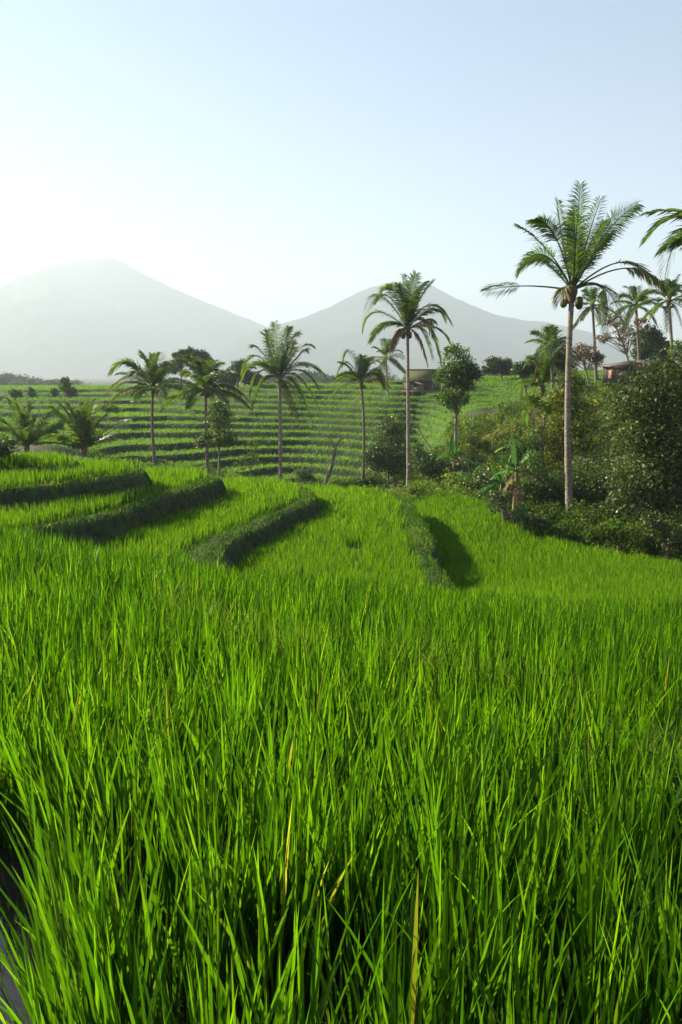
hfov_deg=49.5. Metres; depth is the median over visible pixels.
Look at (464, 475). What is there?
banana plant
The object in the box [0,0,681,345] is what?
sky
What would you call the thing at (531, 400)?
slim tree
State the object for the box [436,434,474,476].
banana plant
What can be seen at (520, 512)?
banana plant
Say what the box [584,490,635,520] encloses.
dark shrub
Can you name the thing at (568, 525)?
undergrowth
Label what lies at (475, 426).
banana plant
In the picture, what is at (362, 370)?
coconut palm
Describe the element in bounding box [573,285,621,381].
coconut palm
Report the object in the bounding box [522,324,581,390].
coconut palm
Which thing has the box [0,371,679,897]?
ground
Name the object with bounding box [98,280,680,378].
mountain
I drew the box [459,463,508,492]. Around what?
dark shrub
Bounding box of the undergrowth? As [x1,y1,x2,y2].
[80,375,681,565]
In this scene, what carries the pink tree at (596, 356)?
on the ground at (134, 515)
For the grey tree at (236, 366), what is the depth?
97.61 m
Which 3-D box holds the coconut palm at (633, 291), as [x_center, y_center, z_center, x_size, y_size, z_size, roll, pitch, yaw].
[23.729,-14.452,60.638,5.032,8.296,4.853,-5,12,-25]
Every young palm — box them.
[0,397,71,453]
[33,398,131,459]
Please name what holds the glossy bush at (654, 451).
on the ground at (134, 515)
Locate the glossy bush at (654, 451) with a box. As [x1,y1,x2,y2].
[580,341,681,528]
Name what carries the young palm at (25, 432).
on the ground at (134, 515)
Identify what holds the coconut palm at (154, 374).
on the ground at (134, 515)
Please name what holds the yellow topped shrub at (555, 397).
on the ground at (134, 515)
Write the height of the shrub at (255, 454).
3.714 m
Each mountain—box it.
[0,258,267,377]
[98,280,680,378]
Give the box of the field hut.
[401,369,440,395]
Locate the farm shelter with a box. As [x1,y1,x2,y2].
[599,359,665,382]
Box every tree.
[57,377,77,397]
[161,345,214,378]
[193,401,241,477]
[217,358,262,388]
[429,342,485,456]
[481,355,513,379]
[509,353,559,397]
[520,392,558,466]
[543,336,578,390]
[572,342,606,385]
[594,314,649,383]
[629,322,677,360]
[662,339,681,366]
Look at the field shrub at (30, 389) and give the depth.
98.41 m
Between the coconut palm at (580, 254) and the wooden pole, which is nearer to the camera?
the coconut palm at (580, 254)
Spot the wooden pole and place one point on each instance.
(417, 428)
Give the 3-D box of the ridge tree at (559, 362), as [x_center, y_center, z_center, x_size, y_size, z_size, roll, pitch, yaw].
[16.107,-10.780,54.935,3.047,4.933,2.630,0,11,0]
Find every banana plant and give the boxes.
[30,385,40,399]
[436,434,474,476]
[457,466,481,488]
[464,416,479,432]
[478,455,513,497]
[490,436,547,511]
[494,428,521,479]
[512,501,531,530]
[514,408,546,445]
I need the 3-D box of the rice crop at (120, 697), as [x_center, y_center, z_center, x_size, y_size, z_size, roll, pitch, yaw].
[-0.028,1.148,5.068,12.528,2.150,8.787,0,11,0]
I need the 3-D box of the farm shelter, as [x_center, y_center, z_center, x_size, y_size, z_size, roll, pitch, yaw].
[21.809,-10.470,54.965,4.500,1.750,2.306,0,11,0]
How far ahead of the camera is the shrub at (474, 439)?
37.86 m
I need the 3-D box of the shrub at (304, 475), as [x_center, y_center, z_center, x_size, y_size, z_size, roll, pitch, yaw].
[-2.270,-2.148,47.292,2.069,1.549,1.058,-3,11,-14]
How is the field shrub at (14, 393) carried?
on the ground at (134, 515)
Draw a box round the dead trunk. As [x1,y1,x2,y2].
[323,433,348,484]
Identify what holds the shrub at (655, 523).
on the ground at (134, 515)
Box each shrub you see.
[6,388,22,398]
[26,387,36,398]
[48,388,59,398]
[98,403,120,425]
[231,431,266,474]
[290,467,320,484]
[456,431,500,461]
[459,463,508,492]
[484,489,555,533]
[488,404,548,455]
[494,420,555,482]
[510,444,564,505]
[517,367,621,480]
[534,445,631,511]
[577,515,674,555]
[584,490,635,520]
[635,507,681,560]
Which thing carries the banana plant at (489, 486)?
on the ground at (134, 515)
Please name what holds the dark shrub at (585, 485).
on the ground at (134, 515)
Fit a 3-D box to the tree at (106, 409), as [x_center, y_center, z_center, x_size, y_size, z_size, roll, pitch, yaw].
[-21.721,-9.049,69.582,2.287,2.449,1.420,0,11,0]
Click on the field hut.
(421, 381)
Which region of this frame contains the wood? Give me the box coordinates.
[0,361,653,385]
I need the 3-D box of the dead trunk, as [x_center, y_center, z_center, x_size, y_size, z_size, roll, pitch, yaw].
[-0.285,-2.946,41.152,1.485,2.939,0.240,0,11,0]
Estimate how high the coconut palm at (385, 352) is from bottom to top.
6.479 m
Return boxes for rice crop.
[0,448,681,605]
[0,519,681,1023]
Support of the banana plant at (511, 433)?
on the ground at (134, 515)
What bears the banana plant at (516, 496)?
on the ground at (134, 515)
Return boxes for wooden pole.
[397,395,433,453]
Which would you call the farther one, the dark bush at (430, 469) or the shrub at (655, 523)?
the dark bush at (430, 469)
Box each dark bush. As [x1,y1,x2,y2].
[358,411,415,482]
[406,442,483,483]
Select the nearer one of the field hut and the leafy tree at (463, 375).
the leafy tree at (463, 375)
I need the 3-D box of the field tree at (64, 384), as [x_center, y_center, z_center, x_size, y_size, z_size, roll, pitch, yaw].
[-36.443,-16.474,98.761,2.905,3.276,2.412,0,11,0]
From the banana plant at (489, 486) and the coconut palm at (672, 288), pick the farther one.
the coconut palm at (672, 288)
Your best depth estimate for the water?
2.06 m
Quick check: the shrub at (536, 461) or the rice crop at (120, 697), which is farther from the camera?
the shrub at (536, 461)
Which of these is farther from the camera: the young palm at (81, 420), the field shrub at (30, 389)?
the field shrub at (30, 389)
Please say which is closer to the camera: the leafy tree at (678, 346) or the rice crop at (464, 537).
the rice crop at (464, 537)
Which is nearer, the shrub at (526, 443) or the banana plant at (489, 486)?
the banana plant at (489, 486)
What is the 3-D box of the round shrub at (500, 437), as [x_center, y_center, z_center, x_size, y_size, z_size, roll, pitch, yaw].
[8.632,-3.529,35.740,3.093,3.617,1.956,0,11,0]
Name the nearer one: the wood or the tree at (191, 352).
the tree at (191, 352)
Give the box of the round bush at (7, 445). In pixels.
[0,431,27,457]
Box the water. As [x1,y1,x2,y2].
[0,898,677,1023]
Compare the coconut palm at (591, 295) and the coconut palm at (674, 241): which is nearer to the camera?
the coconut palm at (674, 241)
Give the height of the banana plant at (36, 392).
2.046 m
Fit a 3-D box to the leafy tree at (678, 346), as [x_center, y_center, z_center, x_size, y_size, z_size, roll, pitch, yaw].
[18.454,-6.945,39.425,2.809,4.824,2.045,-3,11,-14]
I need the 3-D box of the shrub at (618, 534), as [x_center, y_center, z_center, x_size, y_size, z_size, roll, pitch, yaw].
[6.982,0.769,18.008,2.448,1.456,1.152,0,11,0]
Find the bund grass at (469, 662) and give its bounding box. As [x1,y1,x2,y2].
[0,459,681,804]
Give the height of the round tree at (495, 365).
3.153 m
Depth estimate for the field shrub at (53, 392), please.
98.44 m
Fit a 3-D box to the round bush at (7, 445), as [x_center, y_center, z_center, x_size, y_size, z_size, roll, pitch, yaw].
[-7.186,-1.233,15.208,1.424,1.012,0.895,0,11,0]
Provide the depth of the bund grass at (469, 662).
4.43 m
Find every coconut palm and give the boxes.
[106,348,194,465]
[156,355,251,474]
[239,320,326,478]
[329,348,395,483]
[361,269,453,485]
[362,337,405,396]
[479,179,667,512]
[516,325,565,426]
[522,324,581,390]
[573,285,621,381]
[596,285,667,359]
[632,274,681,380]
[639,208,681,300]
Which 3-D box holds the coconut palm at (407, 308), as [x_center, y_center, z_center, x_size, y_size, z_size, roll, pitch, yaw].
[3.167,-6.105,35.462,4.442,10.589,2.910,0,11,0]
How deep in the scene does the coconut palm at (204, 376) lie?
44.09 m
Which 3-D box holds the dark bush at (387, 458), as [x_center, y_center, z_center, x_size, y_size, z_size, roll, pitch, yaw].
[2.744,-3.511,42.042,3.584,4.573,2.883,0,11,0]
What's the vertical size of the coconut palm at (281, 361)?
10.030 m
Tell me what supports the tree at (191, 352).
on the ground at (134, 515)
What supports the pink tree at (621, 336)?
on the ground at (134, 515)
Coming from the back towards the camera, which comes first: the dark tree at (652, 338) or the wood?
the wood
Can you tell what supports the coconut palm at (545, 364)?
on the ground at (134, 515)
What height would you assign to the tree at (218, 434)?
5.067 m
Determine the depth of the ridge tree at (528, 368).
53.57 m
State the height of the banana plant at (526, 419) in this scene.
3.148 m

